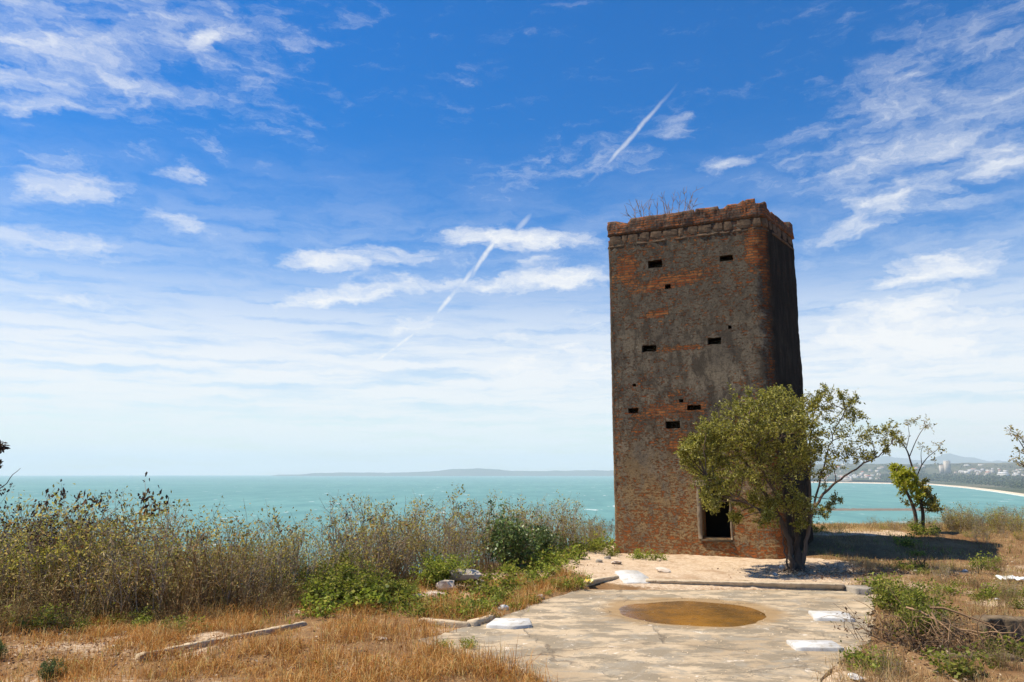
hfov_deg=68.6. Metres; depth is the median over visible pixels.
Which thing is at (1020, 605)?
weed
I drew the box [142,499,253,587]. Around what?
olive shrub
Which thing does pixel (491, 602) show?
weed
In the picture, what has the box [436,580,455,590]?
rubble stone
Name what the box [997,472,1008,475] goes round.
house
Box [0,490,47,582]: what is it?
olive shrub
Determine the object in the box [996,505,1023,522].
ridge shrub
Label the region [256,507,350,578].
olive shrub
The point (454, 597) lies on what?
weed
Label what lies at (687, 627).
gravel
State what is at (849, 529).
ridge grass
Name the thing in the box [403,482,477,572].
olive shrub
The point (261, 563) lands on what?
olive shrub
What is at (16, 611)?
dry tuft
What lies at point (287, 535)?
twiggy shrub
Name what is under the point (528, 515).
twiggy shrub
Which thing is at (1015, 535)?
ridge shrub
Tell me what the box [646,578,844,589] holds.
kerb
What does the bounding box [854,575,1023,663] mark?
brush pile
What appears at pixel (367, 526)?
seed head shrub
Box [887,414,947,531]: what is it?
twin sapling
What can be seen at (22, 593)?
dry shrub
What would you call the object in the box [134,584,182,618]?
dry tuft
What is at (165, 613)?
dry tuft
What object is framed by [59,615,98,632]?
weed
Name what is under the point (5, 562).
olive shrub
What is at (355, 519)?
twiggy shrub
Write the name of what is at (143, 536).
twiggy shrub
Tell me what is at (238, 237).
sky
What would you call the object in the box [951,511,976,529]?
ridge shrub
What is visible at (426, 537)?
olive shrub
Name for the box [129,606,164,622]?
weed
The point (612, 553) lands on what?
weed
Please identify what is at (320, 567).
green bush
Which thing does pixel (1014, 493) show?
beach
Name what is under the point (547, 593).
weed
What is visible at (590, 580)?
plastic scrap
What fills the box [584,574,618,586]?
kerb
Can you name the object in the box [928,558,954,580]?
seedling
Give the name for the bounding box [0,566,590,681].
orange grass
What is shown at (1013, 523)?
ridge shrub
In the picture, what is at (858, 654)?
weed
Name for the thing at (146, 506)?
seed head shrub
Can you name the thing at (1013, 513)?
ridge shrub
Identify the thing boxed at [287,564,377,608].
green bush
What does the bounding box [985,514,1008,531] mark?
ridge shrub
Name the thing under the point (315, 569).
dry shrub
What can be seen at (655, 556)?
weed
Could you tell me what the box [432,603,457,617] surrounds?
weed
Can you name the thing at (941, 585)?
weed
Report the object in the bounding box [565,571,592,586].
weed
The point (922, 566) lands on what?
weed
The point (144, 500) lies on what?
seed head shrub
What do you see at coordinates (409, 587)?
green bush
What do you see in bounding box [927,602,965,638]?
pit bush
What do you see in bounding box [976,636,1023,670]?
dry tuft
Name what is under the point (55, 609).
dry tuft
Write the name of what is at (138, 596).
dry shrub
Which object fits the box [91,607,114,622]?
weed
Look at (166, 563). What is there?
yellow green shrub
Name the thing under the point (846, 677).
matted straw
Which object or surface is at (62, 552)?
yellow green shrub
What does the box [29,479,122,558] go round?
seed head shrub
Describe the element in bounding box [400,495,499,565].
twiggy shrub
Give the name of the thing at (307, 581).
dry tuft
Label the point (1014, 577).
plastic bag
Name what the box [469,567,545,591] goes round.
weed
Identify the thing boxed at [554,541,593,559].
weed
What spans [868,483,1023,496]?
surf
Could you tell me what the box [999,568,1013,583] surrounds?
seedling
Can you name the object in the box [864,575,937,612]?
pit bush
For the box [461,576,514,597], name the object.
weed
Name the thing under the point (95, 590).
dry shrub
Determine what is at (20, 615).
dry tuft
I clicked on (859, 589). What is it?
concrete block
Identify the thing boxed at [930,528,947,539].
ridge shrub
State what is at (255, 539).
olive shrub
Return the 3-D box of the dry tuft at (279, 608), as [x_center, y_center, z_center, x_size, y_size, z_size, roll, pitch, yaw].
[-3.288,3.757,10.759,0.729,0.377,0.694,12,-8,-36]
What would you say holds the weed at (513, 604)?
on the ground at (706, 568)
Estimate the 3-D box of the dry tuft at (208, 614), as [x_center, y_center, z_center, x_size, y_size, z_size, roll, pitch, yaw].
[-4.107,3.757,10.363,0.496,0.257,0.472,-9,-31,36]
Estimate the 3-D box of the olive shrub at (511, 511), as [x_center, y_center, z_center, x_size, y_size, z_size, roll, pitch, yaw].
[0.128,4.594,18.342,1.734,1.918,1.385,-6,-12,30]
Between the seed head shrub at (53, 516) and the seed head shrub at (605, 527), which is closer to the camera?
the seed head shrub at (53, 516)
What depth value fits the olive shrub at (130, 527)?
14.09 m
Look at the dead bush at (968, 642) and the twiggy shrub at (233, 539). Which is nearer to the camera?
the dead bush at (968, 642)
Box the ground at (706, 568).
[0,524,1023,681]
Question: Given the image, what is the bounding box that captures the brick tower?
[607,198,813,558]
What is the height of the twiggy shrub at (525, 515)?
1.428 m
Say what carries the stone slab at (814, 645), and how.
on the concrete floor
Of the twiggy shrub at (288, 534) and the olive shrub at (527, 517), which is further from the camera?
the olive shrub at (527, 517)
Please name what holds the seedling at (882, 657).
on the ground at (706, 568)
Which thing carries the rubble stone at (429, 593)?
on the ground at (706, 568)
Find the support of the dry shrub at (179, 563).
on the ground at (706, 568)
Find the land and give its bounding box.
[809,463,1023,493]
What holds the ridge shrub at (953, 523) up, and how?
on the ground at (706, 568)
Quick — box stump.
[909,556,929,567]
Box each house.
[840,476,849,480]
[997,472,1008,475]
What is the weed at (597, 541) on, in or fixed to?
on the ground at (706, 568)
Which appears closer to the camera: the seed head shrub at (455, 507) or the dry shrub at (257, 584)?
the dry shrub at (257, 584)
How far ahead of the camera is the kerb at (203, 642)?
8.63 m
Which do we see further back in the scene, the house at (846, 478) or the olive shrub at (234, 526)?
the house at (846, 478)
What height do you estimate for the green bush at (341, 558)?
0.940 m
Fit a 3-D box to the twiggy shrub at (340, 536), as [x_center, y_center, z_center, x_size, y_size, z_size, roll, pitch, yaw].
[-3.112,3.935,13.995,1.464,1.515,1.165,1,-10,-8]
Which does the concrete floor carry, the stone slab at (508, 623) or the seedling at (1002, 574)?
the stone slab at (508, 623)
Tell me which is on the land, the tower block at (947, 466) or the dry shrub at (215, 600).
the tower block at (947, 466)
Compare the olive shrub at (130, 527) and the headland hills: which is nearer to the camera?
the olive shrub at (130, 527)
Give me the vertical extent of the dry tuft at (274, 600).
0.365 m
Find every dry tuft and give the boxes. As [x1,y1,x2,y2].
[0,590,50,631]
[0,593,58,631]
[0,602,31,632]
[4,600,64,632]
[28,593,84,620]
[41,603,95,632]
[63,588,120,622]
[78,592,127,617]
[115,609,147,624]
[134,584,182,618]
[135,592,185,619]
[144,600,188,622]
[155,618,195,637]
[196,604,224,621]
[252,590,294,611]
[258,586,303,617]
[260,580,301,604]
[268,576,313,609]
[274,584,305,608]
[290,568,337,595]
[869,648,913,673]
[942,647,982,680]
[963,575,981,587]
[970,578,997,589]
[976,556,1007,572]
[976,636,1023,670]
[992,593,1018,608]
[993,585,1020,602]
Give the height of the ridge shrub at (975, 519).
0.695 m
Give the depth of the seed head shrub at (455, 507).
16.09 m
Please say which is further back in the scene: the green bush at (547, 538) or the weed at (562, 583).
the green bush at (547, 538)
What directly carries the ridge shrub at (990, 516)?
on the ground at (706, 568)
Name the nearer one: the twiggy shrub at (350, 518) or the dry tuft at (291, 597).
the dry tuft at (291, 597)
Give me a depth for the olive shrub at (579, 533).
18.68 m
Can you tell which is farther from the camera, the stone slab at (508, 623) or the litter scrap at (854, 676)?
the stone slab at (508, 623)
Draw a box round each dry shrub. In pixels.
[0,540,45,600]
[0,541,75,605]
[0,564,46,611]
[0,568,62,609]
[1,577,58,610]
[12,569,103,620]
[13,536,161,614]
[15,544,156,612]
[57,517,265,616]
[62,572,141,606]
[72,522,261,616]
[90,563,190,620]
[137,570,191,608]
[160,556,239,617]
[188,555,304,614]
[285,553,343,584]
[357,541,418,581]
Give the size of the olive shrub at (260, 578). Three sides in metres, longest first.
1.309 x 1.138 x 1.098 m
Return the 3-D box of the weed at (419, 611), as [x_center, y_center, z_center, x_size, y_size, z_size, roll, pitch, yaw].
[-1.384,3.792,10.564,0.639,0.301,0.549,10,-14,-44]
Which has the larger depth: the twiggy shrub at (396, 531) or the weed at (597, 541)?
the weed at (597, 541)
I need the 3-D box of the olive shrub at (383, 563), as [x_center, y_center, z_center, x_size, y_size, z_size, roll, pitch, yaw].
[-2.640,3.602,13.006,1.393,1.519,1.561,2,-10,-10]
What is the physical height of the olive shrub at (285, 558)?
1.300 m
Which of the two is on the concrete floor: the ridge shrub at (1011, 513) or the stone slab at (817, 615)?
the stone slab at (817, 615)
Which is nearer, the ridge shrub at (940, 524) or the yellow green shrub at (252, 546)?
the yellow green shrub at (252, 546)
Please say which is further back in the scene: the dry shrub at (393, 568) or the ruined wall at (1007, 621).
the dry shrub at (393, 568)
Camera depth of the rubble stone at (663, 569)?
14.60 m
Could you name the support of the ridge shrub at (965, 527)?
on the ground at (706, 568)
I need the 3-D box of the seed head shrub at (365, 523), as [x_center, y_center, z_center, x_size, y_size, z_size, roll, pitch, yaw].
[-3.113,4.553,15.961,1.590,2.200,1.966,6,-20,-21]
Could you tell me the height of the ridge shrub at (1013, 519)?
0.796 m
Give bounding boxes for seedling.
[863,638,903,678]
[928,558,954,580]
[939,562,952,576]
[992,576,1018,590]
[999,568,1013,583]
[999,580,1022,595]
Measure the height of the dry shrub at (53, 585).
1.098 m
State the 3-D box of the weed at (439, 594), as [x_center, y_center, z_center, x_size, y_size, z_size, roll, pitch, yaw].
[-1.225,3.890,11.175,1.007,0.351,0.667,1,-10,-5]
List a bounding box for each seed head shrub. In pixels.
[0,483,13,539]
[0,492,93,581]
[0,497,61,596]
[0,518,38,548]
[0,525,31,560]
[1,483,167,552]
[9,491,102,597]
[28,515,117,572]
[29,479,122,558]
[31,472,179,573]
[38,493,137,591]
[73,522,186,594]
[78,485,194,555]
[137,522,216,576]
[323,498,417,564]
[335,503,393,570]
[402,501,482,558]
[453,522,491,562]
[591,519,614,543]
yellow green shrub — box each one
[0,506,99,598]
[0,516,129,605]
[0,537,52,596]
[125,533,206,604]
[127,517,183,553]
[152,530,211,581]
[210,525,290,601]
[212,537,264,602]
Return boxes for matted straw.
[1,524,1023,681]
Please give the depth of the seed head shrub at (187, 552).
12.28 m
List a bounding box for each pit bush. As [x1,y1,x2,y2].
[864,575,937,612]
[886,600,946,642]
[894,582,967,620]
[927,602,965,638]
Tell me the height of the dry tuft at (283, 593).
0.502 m
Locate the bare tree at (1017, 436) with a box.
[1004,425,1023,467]
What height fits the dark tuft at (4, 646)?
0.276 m
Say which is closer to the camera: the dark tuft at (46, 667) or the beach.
the dark tuft at (46, 667)
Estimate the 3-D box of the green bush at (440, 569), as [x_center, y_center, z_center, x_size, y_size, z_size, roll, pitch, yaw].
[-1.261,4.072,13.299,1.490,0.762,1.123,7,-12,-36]
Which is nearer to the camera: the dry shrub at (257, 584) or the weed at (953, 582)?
the dry shrub at (257, 584)
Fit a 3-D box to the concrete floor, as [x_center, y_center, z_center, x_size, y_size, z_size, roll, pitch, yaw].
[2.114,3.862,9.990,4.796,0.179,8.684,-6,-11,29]
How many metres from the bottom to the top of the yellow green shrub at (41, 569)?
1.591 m
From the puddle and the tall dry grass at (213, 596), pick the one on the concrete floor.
the puddle
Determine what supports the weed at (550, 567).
on the ground at (706, 568)
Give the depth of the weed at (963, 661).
7.49 m
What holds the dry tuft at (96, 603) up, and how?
on the ground at (706, 568)
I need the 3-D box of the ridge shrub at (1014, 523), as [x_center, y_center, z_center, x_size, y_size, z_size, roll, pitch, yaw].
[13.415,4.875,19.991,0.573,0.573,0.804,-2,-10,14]
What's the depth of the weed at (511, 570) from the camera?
14.36 m
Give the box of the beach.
[811,482,1023,495]
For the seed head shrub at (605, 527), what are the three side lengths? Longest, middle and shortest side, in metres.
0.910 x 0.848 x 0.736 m
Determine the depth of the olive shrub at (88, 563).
10.66 m
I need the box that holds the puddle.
[619,601,765,626]
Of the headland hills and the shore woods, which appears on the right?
the shore woods
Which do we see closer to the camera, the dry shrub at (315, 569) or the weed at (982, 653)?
the weed at (982, 653)
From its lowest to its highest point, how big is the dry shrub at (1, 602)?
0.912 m
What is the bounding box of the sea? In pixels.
[0,475,1023,572]
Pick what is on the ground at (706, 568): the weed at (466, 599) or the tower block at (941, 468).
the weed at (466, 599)
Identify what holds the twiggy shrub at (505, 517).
on the ground at (706, 568)
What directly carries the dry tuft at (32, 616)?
on the ground at (706, 568)
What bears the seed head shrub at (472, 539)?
on the ground at (706, 568)
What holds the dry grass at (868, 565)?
on the ground at (706, 568)
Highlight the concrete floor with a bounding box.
[418,589,875,681]
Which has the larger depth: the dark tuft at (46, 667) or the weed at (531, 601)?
the weed at (531, 601)
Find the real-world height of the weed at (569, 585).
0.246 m
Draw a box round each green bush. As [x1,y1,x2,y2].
[272,550,342,593]
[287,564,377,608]
[311,544,367,576]
[321,555,389,604]
[358,568,413,599]
[391,577,422,599]
[409,548,485,588]
[476,499,554,571]
[526,522,572,558]
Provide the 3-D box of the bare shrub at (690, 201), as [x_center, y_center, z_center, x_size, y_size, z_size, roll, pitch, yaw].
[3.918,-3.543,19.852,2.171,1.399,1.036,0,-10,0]
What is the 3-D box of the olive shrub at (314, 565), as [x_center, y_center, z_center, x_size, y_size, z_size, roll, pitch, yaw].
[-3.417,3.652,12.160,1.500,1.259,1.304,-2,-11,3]
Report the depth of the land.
4089.92 m
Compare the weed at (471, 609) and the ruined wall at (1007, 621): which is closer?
the ruined wall at (1007, 621)
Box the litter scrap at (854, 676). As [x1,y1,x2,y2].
[848,673,863,680]
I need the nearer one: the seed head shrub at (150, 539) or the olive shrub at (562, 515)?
the seed head shrub at (150, 539)
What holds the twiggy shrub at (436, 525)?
on the ground at (706, 568)
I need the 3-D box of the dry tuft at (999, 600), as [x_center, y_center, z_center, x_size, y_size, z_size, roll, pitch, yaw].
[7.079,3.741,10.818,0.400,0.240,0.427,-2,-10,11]
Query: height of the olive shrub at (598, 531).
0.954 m
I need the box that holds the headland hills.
[273,468,613,475]
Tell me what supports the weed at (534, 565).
on the ground at (706, 568)
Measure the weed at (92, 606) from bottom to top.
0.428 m
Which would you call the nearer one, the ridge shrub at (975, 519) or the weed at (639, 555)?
the weed at (639, 555)
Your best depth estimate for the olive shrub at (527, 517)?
17.77 m
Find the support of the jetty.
in the sea
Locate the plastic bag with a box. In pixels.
[996,575,1023,580]
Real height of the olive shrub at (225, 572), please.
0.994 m
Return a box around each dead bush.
[824,605,974,655]
[838,601,1012,650]
[840,618,1019,657]
[842,603,1017,655]
[861,622,1023,653]
[873,604,1022,650]
[886,614,1021,653]
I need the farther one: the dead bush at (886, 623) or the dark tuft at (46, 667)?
the dead bush at (886, 623)
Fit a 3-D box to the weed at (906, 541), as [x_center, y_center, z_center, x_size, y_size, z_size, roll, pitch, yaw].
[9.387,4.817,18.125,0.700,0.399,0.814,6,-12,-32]
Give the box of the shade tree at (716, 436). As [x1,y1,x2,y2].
[673,382,905,572]
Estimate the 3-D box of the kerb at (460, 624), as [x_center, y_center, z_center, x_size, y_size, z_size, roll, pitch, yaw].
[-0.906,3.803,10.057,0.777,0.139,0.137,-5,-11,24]
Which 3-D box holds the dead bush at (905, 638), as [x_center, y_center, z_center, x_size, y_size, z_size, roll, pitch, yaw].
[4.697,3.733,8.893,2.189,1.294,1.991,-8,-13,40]
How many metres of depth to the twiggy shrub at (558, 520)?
20.46 m
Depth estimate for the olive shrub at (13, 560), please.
10.58 m
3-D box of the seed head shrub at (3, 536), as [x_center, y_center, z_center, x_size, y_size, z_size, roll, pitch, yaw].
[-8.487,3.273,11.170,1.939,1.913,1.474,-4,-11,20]
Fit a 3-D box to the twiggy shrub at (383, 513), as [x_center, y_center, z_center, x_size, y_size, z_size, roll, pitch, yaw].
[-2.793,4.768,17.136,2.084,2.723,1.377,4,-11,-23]
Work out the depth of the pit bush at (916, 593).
10.23 m
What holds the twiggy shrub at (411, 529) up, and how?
on the ground at (706, 568)
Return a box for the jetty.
[815,508,946,510]
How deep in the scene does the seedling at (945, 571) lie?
13.94 m
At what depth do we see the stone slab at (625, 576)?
13.72 m
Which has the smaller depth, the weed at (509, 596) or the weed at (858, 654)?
the weed at (858, 654)
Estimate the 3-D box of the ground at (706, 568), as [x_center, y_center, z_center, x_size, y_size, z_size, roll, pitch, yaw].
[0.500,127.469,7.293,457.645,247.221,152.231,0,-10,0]
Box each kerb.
[135,638,217,661]
[219,621,306,641]
[418,618,469,627]
[467,615,494,625]
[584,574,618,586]
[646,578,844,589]
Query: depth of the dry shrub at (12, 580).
10.75 m
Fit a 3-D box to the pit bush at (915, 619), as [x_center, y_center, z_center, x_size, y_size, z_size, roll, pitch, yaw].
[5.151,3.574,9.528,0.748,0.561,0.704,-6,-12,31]
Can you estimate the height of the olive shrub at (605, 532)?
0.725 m
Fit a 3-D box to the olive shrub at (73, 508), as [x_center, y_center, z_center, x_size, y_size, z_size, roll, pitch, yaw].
[-6.196,3.401,11.808,1.844,2.027,1.426,8,-11,-42]
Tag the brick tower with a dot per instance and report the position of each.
(703, 306)
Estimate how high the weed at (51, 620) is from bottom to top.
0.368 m
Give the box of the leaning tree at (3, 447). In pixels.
[0,440,16,488]
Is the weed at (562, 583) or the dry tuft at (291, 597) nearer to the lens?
the dry tuft at (291, 597)
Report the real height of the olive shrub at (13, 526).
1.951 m
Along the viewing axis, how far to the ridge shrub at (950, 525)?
20.15 m
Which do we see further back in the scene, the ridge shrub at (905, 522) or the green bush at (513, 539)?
the ridge shrub at (905, 522)
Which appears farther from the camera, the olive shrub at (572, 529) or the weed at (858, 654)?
the olive shrub at (572, 529)
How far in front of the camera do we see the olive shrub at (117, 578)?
10.48 m
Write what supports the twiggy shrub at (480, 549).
on the ground at (706, 568)
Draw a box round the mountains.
[814,453,1020,463]
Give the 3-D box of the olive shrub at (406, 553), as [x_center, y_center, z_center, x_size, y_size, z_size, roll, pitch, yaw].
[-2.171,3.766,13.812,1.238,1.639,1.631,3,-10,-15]
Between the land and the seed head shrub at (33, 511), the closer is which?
the seed head shrub at (33, 511)
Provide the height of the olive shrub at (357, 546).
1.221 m
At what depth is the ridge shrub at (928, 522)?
20.27 m
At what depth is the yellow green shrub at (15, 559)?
11.16 m
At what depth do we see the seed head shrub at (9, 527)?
11.93 m
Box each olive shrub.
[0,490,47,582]
[0,494,83,599]
[0,499,32,535]
[0,512,51,589]
[0,519,49,569]
[0,521,48,603]
[1,526,98,608]
[2,519,85,558]
[33,511,150,602]
[35,490,153,593]
[52,519,156,614]
[53,491,187,592]
[71,486,191,581]
[71,499,182,553]
[83,535,178,614]
[91,494,163,560]
[104,520,191,617]
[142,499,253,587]
[145,508,247,591]
[166,507,276,596]
[185,532,276,606]
[187,496,282,582]
[195,553,259,600]
[198,542,283,611]
[207,535,261,589]
[221,504,306,590]
[238,529,311,596]
[240,541,313,595]
[248,517,312,595]
[254,529,342,590]
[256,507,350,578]
[317,519,385,577]
[320,507,399,583]
[355,496,442,573]
[357,521,436,580]
[360,500,425,580]
[378,508,460,581]
[385,505,458,577]
[402,510,478,569]
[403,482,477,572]
[448,517,496,570]
[468,504,505,567]
[482,489,540,531]
[500,496,563,540]
[518,489,580,550]
[532,500,582,549]
[558,517,584,549]
[578,512,612,540]
[578,513,606,543]
[594,522,614,542]
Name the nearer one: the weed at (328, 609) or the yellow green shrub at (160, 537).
the weed at (328, 609)
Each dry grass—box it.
[0,517,604,625]
[641,520,1023,681]
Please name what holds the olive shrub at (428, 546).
on the ground at (706, 568)
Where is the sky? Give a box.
[0,0,1023,475]
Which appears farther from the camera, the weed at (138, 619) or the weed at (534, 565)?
the weed at (534, 565)
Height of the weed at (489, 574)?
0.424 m
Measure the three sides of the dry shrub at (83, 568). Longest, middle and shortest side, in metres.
2.014 x 1.918 x 1.138 m
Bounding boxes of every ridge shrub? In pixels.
[830,521,844,532]
[874,519,890,528]
[883,517,901,531]
[902,515,912,527]
[918,515,938,528]
[930,518,943,528]
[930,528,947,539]
[938,512,964,529]
[939,504,972,531]
[941,502,972,528]
[948,502,977,523]
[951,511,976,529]
[958,510,992,530]
[958,515,978,531]
[967,529,990,543]
[968,522,990,536]
[974,506,1002,527]
[984,502,1015,525]
[985,509,1017,528]
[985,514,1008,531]
[995,526,1008,537]
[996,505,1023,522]
[998,507,1023,531]
[1000,506,1023,523]
[1001,515,1023,531]
[1004,514,1023,530]
[1009,529,1023,539]
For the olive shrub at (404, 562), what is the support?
on the ground at (706, 568)
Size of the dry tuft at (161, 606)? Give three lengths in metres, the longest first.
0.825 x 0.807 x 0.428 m
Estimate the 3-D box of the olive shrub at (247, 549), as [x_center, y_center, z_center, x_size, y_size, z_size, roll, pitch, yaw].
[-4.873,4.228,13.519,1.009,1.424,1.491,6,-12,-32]
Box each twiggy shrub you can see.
[30,505,62,564]
[95,503,200,585]
[186,517,275,586]
[243,499,339,564]
[247,504,331,575]
[309,517,377,564]
[314,499,403,572]
[322,490,394,560]
[323,491,433,572]
[351,489,435,568]
[366,504,419,576]
[381,495,475,570]
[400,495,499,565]
[414,494,489,565]
[461,523,491,568]
[462,504,498,562]
[471,493,542,562]
[495,497,558,554]
[505,503,540,546]
[528,497,595,541]
[536,493,585,547]
[550,506,596,542]
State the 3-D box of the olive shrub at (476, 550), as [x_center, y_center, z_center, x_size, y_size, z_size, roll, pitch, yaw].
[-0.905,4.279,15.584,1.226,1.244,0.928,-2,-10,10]
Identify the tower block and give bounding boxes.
[939,465,943,473]
[943,461,950,474]
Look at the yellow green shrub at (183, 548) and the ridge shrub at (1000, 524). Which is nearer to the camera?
the yellow green shrub at (183, 548)
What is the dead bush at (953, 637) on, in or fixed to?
on the ground at (706, 568)
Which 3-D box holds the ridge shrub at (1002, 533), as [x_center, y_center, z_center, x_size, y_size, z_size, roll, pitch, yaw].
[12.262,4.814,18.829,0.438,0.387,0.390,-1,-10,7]
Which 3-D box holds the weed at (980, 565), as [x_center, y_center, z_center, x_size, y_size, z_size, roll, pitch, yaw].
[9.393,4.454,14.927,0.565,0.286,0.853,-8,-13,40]
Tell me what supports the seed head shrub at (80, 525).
on the ground at (706, 568)
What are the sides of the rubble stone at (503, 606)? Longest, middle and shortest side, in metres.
0.160 x 0.133 x 0.098 m
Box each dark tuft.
[0,638,7,658]
[36,654,67,680]
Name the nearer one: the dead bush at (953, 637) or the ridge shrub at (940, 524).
the dead bush at (953, 637)
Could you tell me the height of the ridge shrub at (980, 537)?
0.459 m
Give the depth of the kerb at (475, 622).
10.09 m
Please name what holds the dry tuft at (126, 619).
on the ground at (706, 568)
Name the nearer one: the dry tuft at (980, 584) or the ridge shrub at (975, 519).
the dry tuft at (980, 584)
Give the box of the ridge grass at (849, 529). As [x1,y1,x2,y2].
[812,522,1022,532]
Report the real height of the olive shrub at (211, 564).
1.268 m
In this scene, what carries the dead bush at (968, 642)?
on the ground at (706, 568)
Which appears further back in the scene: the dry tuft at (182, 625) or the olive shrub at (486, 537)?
the olive shrub at (486, 537)
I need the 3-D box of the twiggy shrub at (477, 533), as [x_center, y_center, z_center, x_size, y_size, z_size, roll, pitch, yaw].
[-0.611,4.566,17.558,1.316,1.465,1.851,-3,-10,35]
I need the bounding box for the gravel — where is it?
[450,559,866,681]
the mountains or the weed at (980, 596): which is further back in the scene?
the mountains
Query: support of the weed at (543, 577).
on the ground at (706, 568)
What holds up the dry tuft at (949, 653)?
on the ground at (706, 568)
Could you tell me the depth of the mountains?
13177.28 m
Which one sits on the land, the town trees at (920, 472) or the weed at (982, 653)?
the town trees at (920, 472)
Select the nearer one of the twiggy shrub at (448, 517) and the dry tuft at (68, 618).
the dry tuft at (68, 618)
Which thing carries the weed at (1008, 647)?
on the ground at (706, 568)
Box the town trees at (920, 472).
[811,463,1023,478]
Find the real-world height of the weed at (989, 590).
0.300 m
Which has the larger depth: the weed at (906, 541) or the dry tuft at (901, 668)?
the weed at (906, 541)
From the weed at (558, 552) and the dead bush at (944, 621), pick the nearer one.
the dead bush at (944, 621)
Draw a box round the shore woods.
[878,471,1023,487]
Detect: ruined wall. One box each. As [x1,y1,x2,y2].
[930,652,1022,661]
[971,614,1023,651]
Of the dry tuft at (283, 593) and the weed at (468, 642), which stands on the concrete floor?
the weed at (468, 642)
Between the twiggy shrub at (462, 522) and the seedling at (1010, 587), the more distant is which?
the twiggy shrub at (462, 522)
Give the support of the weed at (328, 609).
on the ground at (706, 568)
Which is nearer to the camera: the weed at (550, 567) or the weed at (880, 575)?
the weed at (880, 575)
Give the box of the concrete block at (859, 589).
[845,585,875,594]
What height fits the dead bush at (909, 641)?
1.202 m
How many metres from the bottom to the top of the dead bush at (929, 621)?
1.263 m
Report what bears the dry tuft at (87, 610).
on the ground at (706, 568)
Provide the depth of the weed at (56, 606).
10.06 m
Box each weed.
[0,596,66,626]
[15,601,78,629]
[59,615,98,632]
[73,593,118,619]
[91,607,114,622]
[95,609,132,625]
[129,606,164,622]
[130,614,152,628]
[159,612,210,633]
[295,587,345,617]
[301,581,382,614]
[327,574,389,608]
[348,583,416,612]
[377,586,429,607]
[386,598,438,618]
[396,590,456,611]
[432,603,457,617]
[435,638,457,647]
[441,590,476,606]
[446,590,495,615]
[457,596,497,620]
[458,588,506,610]
[458,636,477,648]
[459,564,496,587]
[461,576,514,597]
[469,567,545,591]
[486,580,521,602]
[497,557,537,579]
[505,598,523,608]
[516,592,543,603]
[518,566,553,584]
[526,549,576,569]
[535,544,580,566]
[535,559,576,576]
[540,589,552,595]
[551,577,567,588]
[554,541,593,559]
[555,575,585,589]
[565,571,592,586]
[568,536,605,552]
[581,531,617,550]
[601,546,620,556]
[626,545,653,559]
[645,550,669,560]
[812,521,830,532]
[839,640,892,673]
[854,568,903,587]
[886,557,918,570]
[889,533,921,547]
[905,518,941,535]
[905,560,927,569]
[909,549,927,556]
[911,565,934,574]
[919,644,993,680]
[927,581,953,592]
[934,583,967,594]
[949,578,971,586]
[964,587,991,600]
[964,629,1023,657]
[965,559,1000,570]
[967,551,1008,563]
[973,582,1023,597]
[974,649,1009,665]
[1007,597,1023,608]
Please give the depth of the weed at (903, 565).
14.61 m
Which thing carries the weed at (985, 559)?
on the ground at (706, 568)
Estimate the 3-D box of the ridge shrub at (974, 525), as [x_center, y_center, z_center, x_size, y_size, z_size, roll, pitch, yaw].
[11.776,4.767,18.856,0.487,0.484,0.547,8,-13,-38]
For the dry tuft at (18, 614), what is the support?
on the ground at (706, 568)
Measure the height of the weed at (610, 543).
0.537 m
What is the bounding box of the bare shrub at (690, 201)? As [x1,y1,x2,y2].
[624,186,702,218]
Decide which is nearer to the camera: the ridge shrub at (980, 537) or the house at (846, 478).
the ridge shrub at (980, 537)
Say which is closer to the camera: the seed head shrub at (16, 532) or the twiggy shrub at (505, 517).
the seed head shrub at (16, 532)
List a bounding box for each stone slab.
[486,618,531,628]
[615,570,649,583]
[786,640,843,651]
[808,611,854,621]
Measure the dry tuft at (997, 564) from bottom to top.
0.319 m
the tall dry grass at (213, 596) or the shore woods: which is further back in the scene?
the shore woods
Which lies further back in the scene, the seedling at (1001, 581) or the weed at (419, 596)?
the seedling at (1001, 581)
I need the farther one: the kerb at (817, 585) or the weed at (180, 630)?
the kerb at (817, 585)
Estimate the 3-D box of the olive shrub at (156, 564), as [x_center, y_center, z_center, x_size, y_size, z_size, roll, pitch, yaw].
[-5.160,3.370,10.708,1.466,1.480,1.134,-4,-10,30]
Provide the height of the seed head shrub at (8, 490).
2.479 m
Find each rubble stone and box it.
[424,591,445,597]
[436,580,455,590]
[449,569,481,580]
[497,605,508,610]
[655,567,670,572]
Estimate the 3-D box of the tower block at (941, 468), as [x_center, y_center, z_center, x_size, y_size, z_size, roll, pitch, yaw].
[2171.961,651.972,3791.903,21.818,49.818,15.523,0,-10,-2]
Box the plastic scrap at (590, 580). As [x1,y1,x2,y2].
[585,578,593,583]
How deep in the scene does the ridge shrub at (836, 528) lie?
19.59 m
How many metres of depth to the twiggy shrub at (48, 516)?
15.01 m
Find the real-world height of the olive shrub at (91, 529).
2.052 m
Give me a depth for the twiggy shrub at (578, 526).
20.40 m
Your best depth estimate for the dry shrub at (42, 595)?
10.33 m
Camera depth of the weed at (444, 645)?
8.63 m

